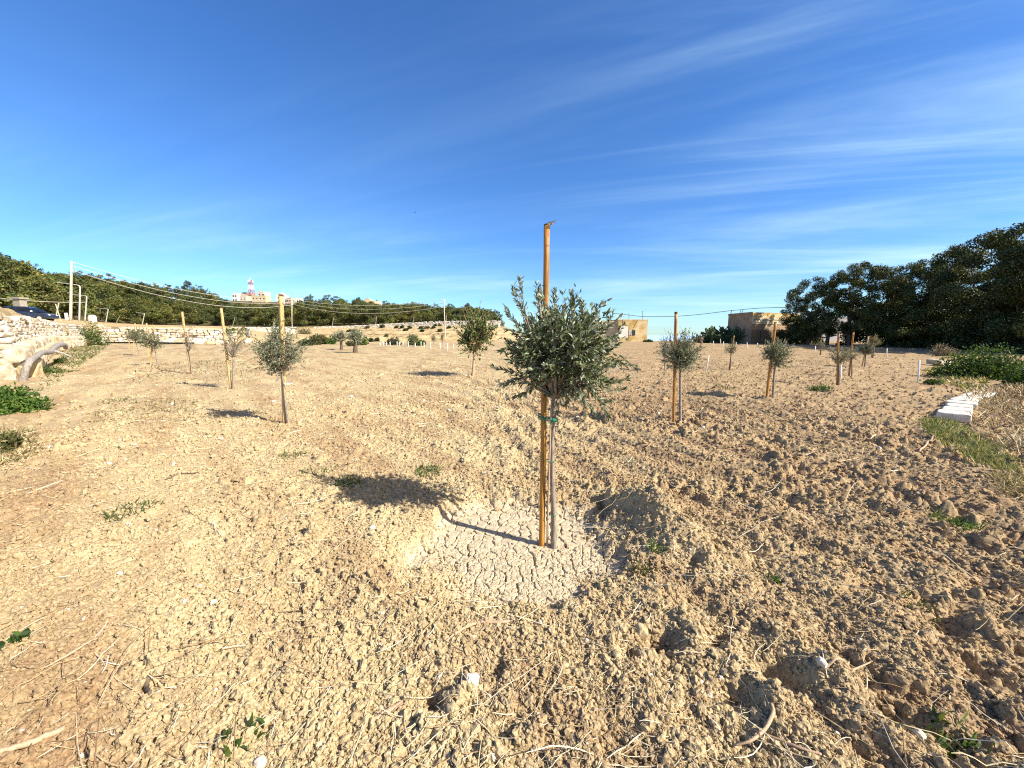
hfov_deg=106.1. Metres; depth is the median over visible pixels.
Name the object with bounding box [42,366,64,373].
leafy bush
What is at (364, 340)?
shrub
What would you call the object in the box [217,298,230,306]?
pine tree
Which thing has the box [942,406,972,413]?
limestone block
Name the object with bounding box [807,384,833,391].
weed
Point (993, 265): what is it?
evergreen tree
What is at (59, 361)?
leafy bush
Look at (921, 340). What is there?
understorey shrub
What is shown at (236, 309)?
pine tree
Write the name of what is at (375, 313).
overhead wire
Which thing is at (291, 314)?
utility pole
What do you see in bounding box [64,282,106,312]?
pine tree
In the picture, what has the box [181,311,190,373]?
wooden stake
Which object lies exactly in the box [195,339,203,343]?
stone block
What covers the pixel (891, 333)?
evergreen tree
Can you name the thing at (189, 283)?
eucalyptus tree
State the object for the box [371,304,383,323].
pine tree
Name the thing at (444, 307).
utility pole
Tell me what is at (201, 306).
pine tree
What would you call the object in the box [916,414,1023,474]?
green grass
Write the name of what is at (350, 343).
shrub
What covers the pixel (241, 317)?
pine tree
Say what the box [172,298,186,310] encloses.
pine tree
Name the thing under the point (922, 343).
understorey shrub
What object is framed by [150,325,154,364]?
wooden stake
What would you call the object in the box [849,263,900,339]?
evergreen tree
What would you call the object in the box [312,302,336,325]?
pine tree
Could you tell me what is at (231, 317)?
pine tree
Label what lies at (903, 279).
evergreen tree
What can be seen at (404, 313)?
pine tree
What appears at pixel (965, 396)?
limestone block
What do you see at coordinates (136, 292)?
pine tree
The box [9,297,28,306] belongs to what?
concrete pillar
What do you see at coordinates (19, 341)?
retaining wall
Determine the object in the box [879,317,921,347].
understorey shrub
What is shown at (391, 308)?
overhead wire
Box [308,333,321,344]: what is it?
shrub
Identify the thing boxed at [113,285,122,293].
pine tree
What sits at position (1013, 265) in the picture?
evergreen tree
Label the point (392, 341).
shrub
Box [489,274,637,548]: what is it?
olive tree
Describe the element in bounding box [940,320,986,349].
understorey shrub
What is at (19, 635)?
weed
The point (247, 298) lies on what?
hill building
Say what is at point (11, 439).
grass clump
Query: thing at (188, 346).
olive tree
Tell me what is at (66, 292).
pine tree
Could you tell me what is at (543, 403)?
wooden stake
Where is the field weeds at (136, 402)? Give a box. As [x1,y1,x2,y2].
[89,397,195,423]
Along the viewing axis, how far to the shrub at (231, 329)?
55.79 m
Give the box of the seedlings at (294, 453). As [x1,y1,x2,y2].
[279,449,313,459]
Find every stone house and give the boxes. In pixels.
[592,311,647,341]
[728,310,799,343]
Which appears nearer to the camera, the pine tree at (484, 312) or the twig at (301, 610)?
the twig at (301, 610)
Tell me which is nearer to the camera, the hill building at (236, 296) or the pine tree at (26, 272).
the pine tree at (26, 272)
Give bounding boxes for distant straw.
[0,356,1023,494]
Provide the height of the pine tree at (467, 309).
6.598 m
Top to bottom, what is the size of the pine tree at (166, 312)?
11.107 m
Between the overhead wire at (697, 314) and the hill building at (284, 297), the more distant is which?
the hill building at (284, 297)
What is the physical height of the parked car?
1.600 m
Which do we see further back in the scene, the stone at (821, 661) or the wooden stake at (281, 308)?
the wooden stake at (281, 308)
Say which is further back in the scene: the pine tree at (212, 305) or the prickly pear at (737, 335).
the pine tree at (212, 305)
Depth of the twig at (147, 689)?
1.74 m
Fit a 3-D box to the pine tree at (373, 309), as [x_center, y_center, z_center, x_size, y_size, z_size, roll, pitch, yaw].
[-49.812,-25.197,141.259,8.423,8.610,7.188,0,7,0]
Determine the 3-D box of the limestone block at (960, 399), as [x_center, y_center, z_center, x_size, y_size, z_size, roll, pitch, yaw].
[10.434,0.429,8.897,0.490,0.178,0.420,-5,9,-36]
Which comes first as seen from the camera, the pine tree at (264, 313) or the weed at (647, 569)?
the weed at (647, 569)
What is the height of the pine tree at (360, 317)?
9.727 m
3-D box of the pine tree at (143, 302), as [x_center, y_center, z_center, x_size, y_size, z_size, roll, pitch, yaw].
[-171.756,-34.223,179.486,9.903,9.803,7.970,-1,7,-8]
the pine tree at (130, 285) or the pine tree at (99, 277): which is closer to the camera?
the pine tree at (99, 277)
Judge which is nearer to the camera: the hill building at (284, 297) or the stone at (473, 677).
the stone at (473, 677)
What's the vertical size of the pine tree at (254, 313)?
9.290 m
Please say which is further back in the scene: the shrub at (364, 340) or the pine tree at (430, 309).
the pine tree at (430, 309)
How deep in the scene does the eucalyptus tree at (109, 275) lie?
206.94 m
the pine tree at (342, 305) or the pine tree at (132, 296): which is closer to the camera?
the pine tree at (342, 305)
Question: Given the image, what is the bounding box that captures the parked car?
[2,306,58,320]
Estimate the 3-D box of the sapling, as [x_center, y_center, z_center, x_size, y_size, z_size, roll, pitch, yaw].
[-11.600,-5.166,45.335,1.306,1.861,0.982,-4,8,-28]
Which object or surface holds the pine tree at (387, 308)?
on the ground at (500, 564)
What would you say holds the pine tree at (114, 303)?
on the ground at (500, 564)
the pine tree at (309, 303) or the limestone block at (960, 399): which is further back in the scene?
the pine tree at (309, 303)
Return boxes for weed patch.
[922,378,945,384]
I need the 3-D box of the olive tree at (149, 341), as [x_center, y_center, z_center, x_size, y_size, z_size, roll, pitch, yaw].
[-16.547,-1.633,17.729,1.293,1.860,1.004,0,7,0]
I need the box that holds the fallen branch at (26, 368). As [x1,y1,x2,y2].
[15,342,73,380]
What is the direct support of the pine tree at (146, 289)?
on the ground at (500, 564)
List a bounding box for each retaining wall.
[0,313,65,380]
[49,322,86,350]
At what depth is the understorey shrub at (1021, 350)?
32.29 m
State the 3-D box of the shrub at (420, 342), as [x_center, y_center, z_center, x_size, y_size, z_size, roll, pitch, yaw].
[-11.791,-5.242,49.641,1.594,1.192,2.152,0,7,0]
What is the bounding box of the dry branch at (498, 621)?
[480,619,514,623]
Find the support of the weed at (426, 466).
on the ground at (500, 564)
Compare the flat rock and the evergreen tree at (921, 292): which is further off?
the evergreen tree at (921, 292)
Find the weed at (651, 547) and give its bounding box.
[644,538,666,553]
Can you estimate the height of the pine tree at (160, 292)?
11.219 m
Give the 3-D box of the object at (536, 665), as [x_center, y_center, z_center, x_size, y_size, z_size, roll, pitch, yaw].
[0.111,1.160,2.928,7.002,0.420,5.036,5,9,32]
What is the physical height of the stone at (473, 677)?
0.049 m
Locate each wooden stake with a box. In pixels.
[146,323,148,354]
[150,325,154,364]
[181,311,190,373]
[219,307,231,388]
[278,294,286,422]
[539,220,555,547]
[672,312,677,421]
[765,322,776,396]
[836,333,839,384]
[848,332,853,375]
[861,336,868,366]
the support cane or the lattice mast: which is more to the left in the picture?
the lattice mast
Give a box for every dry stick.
[0,725,64,752]
[44,639,92,667]
[750,727,821,755]
[918,435,933,451]
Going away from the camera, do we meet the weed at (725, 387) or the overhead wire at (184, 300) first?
the weed at (725, 387)
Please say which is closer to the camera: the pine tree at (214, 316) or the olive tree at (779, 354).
the olive tree at (779, 354)
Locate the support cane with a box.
[546,400,551,545]
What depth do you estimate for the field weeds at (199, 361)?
16.06 m
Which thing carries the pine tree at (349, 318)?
on the ground at (500, 564)
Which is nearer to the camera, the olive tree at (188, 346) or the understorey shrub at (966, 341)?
the olive tree at (188, 346)
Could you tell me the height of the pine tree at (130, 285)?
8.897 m
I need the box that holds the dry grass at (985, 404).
[953,381,1023,463]
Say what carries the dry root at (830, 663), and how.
on the ground at (500, 564)
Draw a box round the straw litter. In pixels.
[0,402,1023,767]
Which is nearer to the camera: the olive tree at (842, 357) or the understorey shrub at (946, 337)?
the olive tree at (842, 357)
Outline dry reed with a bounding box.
[374,700,402,718]
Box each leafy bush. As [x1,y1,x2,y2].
[0,381,56,414]
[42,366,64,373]
[52,357,68,363]
[921,342,1023,379]
[996,362,1023,385]
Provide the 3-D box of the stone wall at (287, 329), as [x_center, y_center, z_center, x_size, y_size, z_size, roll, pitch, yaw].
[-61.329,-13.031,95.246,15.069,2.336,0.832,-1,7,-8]
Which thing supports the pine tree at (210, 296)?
on the ground at (500, 564)
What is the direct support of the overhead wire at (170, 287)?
attached to the utility pole at (70, 293)
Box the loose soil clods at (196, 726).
[0,456,1023,767]
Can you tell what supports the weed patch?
on the ground at (500, 564)
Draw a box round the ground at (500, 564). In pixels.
[0,300,1023,767]
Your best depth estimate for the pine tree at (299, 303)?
175.81 m
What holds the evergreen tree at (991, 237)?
on the ground at (500, 564)
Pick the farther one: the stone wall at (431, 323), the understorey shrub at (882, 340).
the stone wall at (431, 323)
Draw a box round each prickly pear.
[700,327,721,342]
[708,326,727,342]
[721,329,746,342]
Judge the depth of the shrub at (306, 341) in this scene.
47.80 m
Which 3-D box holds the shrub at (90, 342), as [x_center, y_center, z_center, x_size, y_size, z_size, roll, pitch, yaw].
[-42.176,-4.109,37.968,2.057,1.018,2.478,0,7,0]
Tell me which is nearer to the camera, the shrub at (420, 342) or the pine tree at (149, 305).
the shrub at (420, 342)
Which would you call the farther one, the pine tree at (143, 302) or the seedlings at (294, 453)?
the pine tree at (143, 302)
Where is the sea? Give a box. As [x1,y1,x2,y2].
[647,335,702,340]
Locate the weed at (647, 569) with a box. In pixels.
[626,556,656,575]
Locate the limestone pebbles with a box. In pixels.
[8,426,1020,767]
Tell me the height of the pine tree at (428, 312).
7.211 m
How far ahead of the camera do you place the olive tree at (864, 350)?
19.17 m
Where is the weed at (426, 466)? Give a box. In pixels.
[412,462,446,477]
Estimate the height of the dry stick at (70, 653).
0.015 m
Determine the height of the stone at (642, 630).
0.072 m
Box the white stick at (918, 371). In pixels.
[916,360,919,382]
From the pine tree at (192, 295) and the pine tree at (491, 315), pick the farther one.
the pine tree at (192, 295)
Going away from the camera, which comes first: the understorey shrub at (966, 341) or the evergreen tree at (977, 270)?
the understorey shrub at (966, 341)
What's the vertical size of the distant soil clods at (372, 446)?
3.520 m
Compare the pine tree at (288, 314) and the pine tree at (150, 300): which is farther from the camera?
the pine tree at (150, 300)
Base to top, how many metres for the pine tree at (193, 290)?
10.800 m
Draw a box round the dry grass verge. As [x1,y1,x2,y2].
[970,382,1023,398]
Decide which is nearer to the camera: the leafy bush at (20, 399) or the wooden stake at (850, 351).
the leafy bush at (20, 399)
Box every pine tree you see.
[0,252,35,306]
[0,256,41,306]
[0,280,10,292]
[8,273,64,309]
[10,259,51,294]
[21,277,68,314]
[43,272,65,277]
[48,276,99,319]
[52,275,83,313]
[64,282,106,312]
[73,273,87,281]
[83,278,114,295]
[85,273,115,293]
[86,281,117,303]
[87,291,116,321]
[97,298,127,322]
[101,296,123,318]
[109,293,121,300]
[112,281,133,296]
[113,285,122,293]
[114,296,136,320]
[121,286,147,300]
[123,284,134,293]
[124,293,141,306]
[127,297,144,316]
[128,304,149,323]
[132,281,149,291]
[137,300,152,313]
[138,285,154,297]
[138,304,155,322]
[140,291,155,302]
[140,298,152,303]
[143,306,166,324]
[146,302,181,324]
[151,295,174,307]
[153,287,173,302]
[155,299,173,315]
[169,294,184,304]
[169,305,181,322]
[172,287,187,301]
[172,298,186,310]
[172,301,185,312]
[176,303,202,325]
[183,293,203,303]
[184,291,200,300]
[184,301,204,316]
[185,303,206,322]
[185,308,208,325]
[187,287,202,301]
[188,306,210,319]
[192,296,209,306]
[203,292,218,305]
[204,303,218,317]
[204,308,226,325]
[216,303,237,325]
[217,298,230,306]
[226,306,242,324]
[235,308,253,326]
[248,307,267,326]
[253,308,269,325]
[260,306,278,326]
[284,307,302,326]
[289,305,304,324]
[293,301,307,318]
[297,306,314,326]
[304,301,317,309]
[304,305,317,324]
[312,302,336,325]
[329,301,351,324]
[331,304,354,325]
[349,302,369,324]
[350,302,369,323]
[365,303,388,323]
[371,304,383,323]
[383,308,401,323]
[384,302,402,323]
[395,307,402,322]
[400,306,413,321]
[402,307,422,322]
[413,302,421,318]
[416,304,438,320]
[420,306,437,322]
[437,306,456,321]
[449,308,461,320]
[455,306,467,320]
[461,306,475,320]
[477,310,490,320]
[486,309,493,320]
[490,309,502,321]
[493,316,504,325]
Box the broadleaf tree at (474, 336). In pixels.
[451,302,501,375]
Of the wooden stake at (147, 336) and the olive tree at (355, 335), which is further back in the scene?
the olive tree at (355, 335)
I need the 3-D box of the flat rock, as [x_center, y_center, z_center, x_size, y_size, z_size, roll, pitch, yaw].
[22.660,-1.129,20.344,1.392,0.383,0.601,-1,7,-11]
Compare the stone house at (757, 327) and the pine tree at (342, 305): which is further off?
the pine tree at (342, 305)
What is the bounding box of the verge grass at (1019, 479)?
[985,465,1023,503]
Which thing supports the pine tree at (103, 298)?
on the ground at (500, 564)
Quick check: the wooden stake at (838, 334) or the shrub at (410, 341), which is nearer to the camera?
the wooden stake at (838, 334)
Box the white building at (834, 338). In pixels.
[812,317,866,340]
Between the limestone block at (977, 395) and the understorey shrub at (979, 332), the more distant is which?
the understorey shrub at (979, 332)
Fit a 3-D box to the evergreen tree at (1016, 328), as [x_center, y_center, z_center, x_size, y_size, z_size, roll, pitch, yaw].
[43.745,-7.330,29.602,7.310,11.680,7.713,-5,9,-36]
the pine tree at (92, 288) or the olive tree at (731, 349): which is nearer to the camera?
the olive tree at (731, 349)
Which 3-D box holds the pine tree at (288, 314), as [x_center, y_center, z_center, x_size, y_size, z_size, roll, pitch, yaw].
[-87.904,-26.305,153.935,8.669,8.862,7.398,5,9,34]
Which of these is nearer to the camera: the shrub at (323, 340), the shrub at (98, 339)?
the shrub at (98, 339)
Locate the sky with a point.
(686, 157)
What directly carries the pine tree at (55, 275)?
on the ground at (500, 564)
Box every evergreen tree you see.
[776,296,812,343]
[779,276,837,343]
[800,269,863,344]
[818,260,894,344]
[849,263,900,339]
[855,265,935,346]
[875,259,955,340]
[878,280,924,321]
[887,258,971,347]
[897,244,995,346]
[918,268,994,323]
[924,233,1023,340]
[939,227,1023,350]
[952,222,1023,337]
[962,240,1023,301]
[985,245,1023,332]
[1000,294,1023,336]
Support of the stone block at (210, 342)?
on the ground at (500, 564)
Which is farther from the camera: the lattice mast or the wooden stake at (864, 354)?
the lattice mast
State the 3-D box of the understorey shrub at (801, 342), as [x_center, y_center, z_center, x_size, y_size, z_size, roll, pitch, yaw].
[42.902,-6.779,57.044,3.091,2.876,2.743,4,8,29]
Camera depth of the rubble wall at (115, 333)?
50.73 m
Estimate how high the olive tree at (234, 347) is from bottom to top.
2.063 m
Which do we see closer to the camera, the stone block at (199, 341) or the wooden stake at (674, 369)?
the wooden stake at (674, 369)
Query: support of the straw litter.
on the ground at (500, 564)
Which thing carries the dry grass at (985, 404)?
on the ground at (500, 564)
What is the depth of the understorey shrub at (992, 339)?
34.16 m
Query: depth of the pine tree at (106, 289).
153.19 m
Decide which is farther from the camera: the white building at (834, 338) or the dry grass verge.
the white building at (834, 338)
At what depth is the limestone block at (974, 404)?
8.45 m
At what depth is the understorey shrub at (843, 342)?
52.30 m
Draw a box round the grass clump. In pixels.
[0,430,24,452]
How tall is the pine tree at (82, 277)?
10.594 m
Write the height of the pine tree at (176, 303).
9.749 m
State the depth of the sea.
6516.25 m
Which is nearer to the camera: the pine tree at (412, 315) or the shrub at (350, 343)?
the shrub at (350, 343)
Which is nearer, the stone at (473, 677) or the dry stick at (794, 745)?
the dry stick at (794, 745)
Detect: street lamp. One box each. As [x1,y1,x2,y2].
[57,282,80,321]
[73,294,86,321]
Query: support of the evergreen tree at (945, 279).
on the ground at (500, 564)
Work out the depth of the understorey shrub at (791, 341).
56.97 m
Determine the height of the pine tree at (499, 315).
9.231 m
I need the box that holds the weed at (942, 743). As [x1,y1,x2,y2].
[894,705,992,759]
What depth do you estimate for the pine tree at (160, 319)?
162.55 m
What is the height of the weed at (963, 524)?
0.180 m
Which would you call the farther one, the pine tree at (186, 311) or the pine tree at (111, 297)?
the pine tree at (186, 311)
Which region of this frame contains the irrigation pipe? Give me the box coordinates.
[105,341,194,343]
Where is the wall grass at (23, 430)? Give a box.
[0,423,50,466]
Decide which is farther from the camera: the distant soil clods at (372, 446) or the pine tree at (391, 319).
the pine tree at (391, 319)
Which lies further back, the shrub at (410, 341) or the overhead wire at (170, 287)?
the overhead wire at (170, 287)
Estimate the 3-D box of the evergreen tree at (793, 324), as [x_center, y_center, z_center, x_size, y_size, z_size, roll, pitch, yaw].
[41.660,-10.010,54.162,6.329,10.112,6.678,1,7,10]
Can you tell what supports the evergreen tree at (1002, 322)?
on the ground at (500, 564)
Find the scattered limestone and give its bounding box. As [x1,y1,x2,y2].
[45,353,1023,476]
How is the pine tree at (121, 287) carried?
on the ground at (500, 564)
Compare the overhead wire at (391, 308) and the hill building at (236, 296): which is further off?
the hill building at (236, 296)
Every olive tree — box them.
[120,326,149,354]
[136,328,167,364]
[175,323,196,373]
[215,326,251,388]
[244,320,312,423]
[333,329,346,349]
[344,326,365,352]
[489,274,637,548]
[653,327,707,421]
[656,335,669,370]
[720,341,741,369]
[757,336,798,398]
[817,340,828,351]
[825,344,853,384]
[843,347,861,375]
[855,341,877,366]
[868,334,884,357]
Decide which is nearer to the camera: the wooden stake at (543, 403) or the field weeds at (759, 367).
the wooden stake at (543, 403)
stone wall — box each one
[232,327,295,333]
[314,320,500,328]
[321,333,449,335]
[357,329,463,330]
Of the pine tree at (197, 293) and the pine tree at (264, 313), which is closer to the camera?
the pine tree at (264, 313)
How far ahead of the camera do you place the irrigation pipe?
45.82 m
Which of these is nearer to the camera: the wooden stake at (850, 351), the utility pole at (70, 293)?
the wooden stake at (850, 351)
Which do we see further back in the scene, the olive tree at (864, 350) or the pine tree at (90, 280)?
the pine tree at (90, 280)
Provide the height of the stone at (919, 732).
0.048 m
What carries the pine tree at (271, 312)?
on the ground at (500, 564)
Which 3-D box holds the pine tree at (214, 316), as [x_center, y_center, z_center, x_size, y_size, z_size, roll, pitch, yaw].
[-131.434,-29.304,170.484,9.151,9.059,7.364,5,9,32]
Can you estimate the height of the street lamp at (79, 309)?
6.442 m
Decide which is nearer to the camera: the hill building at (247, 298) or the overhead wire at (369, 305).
the overhead wire at (369, 305)
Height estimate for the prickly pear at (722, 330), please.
3.690 m
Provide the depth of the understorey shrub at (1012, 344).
33.47 m
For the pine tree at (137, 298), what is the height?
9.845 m
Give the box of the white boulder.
[88,315,96,323]
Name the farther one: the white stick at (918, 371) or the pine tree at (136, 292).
the pine tree at (136, 292)
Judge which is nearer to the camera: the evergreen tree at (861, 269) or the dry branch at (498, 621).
the dry branch at (498, 621)
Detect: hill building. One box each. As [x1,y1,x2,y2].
[232,293,240,300]
[240,295,251,300]
[251,295,270,301]
[276,292,288,304]
[286,298,293,305]
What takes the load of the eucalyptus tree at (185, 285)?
on the ground at (500, 564)
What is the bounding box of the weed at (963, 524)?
[919,506,987,531]
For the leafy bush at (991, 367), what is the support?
on the ground at (500, 564)
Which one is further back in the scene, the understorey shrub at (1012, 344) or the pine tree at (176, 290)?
the pine tree at (176, 290)
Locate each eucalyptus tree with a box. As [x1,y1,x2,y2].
[102,273,115,281]
[175,283,188,294]
[182,280,194,294]
[193,284,206,295]
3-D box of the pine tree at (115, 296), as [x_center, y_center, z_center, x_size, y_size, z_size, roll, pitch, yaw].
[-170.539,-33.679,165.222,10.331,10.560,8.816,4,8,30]
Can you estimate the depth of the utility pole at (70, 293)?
58.67 m
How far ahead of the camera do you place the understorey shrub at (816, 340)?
55.41 m
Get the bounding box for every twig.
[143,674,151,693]
[164,472,199,479]
[272,607,333,613]
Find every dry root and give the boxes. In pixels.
[734,702,775,745]
[821,657,870,670]
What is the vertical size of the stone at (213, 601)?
0.030 m
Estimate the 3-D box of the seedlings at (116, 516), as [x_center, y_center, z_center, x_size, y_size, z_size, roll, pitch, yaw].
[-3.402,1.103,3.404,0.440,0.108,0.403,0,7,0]
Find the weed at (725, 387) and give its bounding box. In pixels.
[714,384,734,389]
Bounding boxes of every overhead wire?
[75,266,286,303]
[76,271,293,307]
[77,263,291,299]
[294,299,441,305]
[297,302,441,308]
[297,305,443,313]
[615,307,784,316]
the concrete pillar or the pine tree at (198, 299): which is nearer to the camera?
the concrete pillar
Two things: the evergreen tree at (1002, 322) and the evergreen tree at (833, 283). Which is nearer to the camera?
the evergreen tree at (1002, 322)
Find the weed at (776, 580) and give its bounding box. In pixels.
[761,572,783,585]
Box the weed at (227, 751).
[222,713,269,763]
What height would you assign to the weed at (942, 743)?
0.181 m
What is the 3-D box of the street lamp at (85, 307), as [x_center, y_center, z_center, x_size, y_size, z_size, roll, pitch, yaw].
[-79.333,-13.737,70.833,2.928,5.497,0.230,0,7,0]
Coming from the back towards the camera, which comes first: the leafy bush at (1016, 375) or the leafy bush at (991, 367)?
the leafy bush at (991, 367)
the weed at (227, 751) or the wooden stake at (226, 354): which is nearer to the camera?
the weed at (227, 751)
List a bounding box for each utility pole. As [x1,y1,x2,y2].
[64,261,75,320]
[291,298,292,326]
[443,299,445,341]
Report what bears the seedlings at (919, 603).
on the ground at (500, 564)
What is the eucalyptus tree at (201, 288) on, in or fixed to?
on the ground at (500, 564)
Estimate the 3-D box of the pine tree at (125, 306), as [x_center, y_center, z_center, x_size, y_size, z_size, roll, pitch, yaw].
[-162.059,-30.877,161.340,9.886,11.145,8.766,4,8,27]
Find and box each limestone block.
[936,409,971,422]
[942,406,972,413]
[945,400,977,408]
[946,403,972,408]
[950,398,978,401]
[955,395,982,399]
[961,393,991,398]
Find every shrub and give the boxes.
[78,320,110,345]
[81,338,96,345]
[225,325,251,334]
[296,327,310,333]
[298,337,313,345]
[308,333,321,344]
[321,337,327,343]
[325,334,338,343]
[345,340,353,345]
[357,335,369,344]
[385,336,402,344]
[406,335,418,344]
[416,340,425,345]
[778,329,800,343]
[796,334,811,343]
[800,333,824,343]
[835,332,856,344]
[854,330,885,345]
[864,330,899,345]
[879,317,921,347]
[904,326,941,347]
[910,323,942,348]
[923,332,954,346]
[926,343,956,355]
[932,329,959,348]
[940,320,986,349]
[949,314,997,349]
[966,325,1009,351]
[982,324,1023,353]
[996,326,1023,352]
[1010,332,1023,353]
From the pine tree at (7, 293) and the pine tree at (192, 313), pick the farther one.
the pine tree at (192, 313)
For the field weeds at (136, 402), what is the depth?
8.30 m
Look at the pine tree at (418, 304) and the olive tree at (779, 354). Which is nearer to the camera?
the olive tree at (779, 354)
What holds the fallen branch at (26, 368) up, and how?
on the ground at (500, 564)
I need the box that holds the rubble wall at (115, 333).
[97,325,238,342]
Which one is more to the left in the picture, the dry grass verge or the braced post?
the braced post
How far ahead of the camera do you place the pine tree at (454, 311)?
171.99 m
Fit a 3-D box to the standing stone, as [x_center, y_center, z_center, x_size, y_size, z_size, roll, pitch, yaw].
[-38.642,-7.515,56.498,0.535,1.180,0.403,0,7,0]
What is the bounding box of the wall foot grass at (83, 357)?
[34,345,107,390]
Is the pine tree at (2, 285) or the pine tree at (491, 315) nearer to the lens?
the pine tree at (2, 285)
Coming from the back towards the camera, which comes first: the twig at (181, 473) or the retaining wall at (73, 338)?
the retaining wall at (73, 338)
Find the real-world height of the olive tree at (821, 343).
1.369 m
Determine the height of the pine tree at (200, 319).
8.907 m
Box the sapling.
[409,334,418,342]
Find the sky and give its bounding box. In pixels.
[0,0,1023,334]
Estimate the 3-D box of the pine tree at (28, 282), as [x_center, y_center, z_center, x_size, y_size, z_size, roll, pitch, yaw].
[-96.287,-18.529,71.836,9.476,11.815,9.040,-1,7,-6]
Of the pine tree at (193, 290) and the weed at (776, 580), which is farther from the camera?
the pine tree at (193, 290)
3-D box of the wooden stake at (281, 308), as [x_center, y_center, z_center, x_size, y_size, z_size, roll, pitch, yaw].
[-4.156,-0.306,6.989,0.200,2.592,0.085,0,7,0]
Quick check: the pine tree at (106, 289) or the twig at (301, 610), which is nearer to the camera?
the twig at (301, 610)
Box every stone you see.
[210,599,217,604]
[246,329,250,336]
[253,755,266,767]
[466,672,478,685]
[635,622,647,639]
[816,656,827,668]
[912,728,926,739]
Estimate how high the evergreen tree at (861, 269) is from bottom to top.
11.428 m
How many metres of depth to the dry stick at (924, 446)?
5.58 m
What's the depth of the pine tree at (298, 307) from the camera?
167.04 m
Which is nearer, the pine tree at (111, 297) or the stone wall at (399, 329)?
the stone wall at (399, 329)
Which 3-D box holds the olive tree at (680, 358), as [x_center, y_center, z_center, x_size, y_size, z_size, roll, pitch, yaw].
[2.953,-0.103,6.760,0.898,1.883,0.808,6,9,39]
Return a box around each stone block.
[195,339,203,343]
[206,341,215,344]
[215,340,228,344]
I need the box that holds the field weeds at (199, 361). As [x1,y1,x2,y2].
[132,358,255,383]
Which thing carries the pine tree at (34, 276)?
on the ground at (500, 564)
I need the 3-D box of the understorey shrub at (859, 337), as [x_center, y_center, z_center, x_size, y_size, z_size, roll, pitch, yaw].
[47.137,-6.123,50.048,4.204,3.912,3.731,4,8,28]
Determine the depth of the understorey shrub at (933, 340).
42.84 m
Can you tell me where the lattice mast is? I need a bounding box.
[248,280,254,295]
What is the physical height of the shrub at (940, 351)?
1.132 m
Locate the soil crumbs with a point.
(330, 742)
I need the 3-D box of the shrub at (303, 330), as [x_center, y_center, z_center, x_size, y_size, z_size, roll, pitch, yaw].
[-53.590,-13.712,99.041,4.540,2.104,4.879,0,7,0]
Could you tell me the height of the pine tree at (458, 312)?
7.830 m
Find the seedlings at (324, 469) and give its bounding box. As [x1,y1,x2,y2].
[302,464,336,475]
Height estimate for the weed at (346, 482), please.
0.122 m
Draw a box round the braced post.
[54,303,60,320]
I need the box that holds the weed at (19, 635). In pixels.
[0,628,30,649]
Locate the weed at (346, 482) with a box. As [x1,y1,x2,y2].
[330,473,362,486]
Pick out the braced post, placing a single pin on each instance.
(57, 306)
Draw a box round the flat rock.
[926,359,950,364]
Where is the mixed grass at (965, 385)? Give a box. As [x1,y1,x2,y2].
[922,366,991,391]
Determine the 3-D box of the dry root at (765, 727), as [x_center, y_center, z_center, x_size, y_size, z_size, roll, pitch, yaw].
[1.002,1.387,1.558,0.269,0.069,0.053,-4,8,-29]
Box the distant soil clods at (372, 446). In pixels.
[0,308,1023,578]
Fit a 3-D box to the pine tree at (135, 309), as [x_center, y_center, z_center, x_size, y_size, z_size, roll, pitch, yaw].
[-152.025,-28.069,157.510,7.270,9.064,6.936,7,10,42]
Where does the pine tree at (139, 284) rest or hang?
on the ground at (500, 564)
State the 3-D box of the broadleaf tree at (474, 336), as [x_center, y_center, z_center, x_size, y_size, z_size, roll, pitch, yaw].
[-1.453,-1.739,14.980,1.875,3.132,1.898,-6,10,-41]
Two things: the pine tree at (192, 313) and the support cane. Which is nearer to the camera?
the support cane
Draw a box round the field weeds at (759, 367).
[688,360,825,383]
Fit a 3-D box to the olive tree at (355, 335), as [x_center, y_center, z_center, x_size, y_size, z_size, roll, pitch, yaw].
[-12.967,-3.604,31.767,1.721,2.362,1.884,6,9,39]
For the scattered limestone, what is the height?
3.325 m
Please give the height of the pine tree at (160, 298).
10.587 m
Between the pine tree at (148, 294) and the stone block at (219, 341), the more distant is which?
the pine tree at (148, 294)
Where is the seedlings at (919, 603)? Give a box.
[896,590,941,626]
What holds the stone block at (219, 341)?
on the ground at (500, 564)
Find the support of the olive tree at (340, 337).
on the ground at (500, 564)
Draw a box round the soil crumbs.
[0,392,1023,767]
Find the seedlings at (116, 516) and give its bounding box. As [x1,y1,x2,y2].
[101,495,163,521]
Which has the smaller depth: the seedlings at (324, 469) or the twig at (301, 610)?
the twig at (301, 610)
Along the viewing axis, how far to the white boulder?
56.99 m
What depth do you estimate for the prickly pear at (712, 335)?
60.21 m
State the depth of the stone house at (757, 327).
58.57 m
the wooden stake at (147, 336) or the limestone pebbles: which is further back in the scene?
the wooden stake at (147, 336)
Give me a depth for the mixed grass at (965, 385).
13.13 m
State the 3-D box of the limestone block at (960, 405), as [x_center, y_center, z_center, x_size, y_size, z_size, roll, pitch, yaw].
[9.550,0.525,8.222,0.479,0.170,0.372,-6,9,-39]

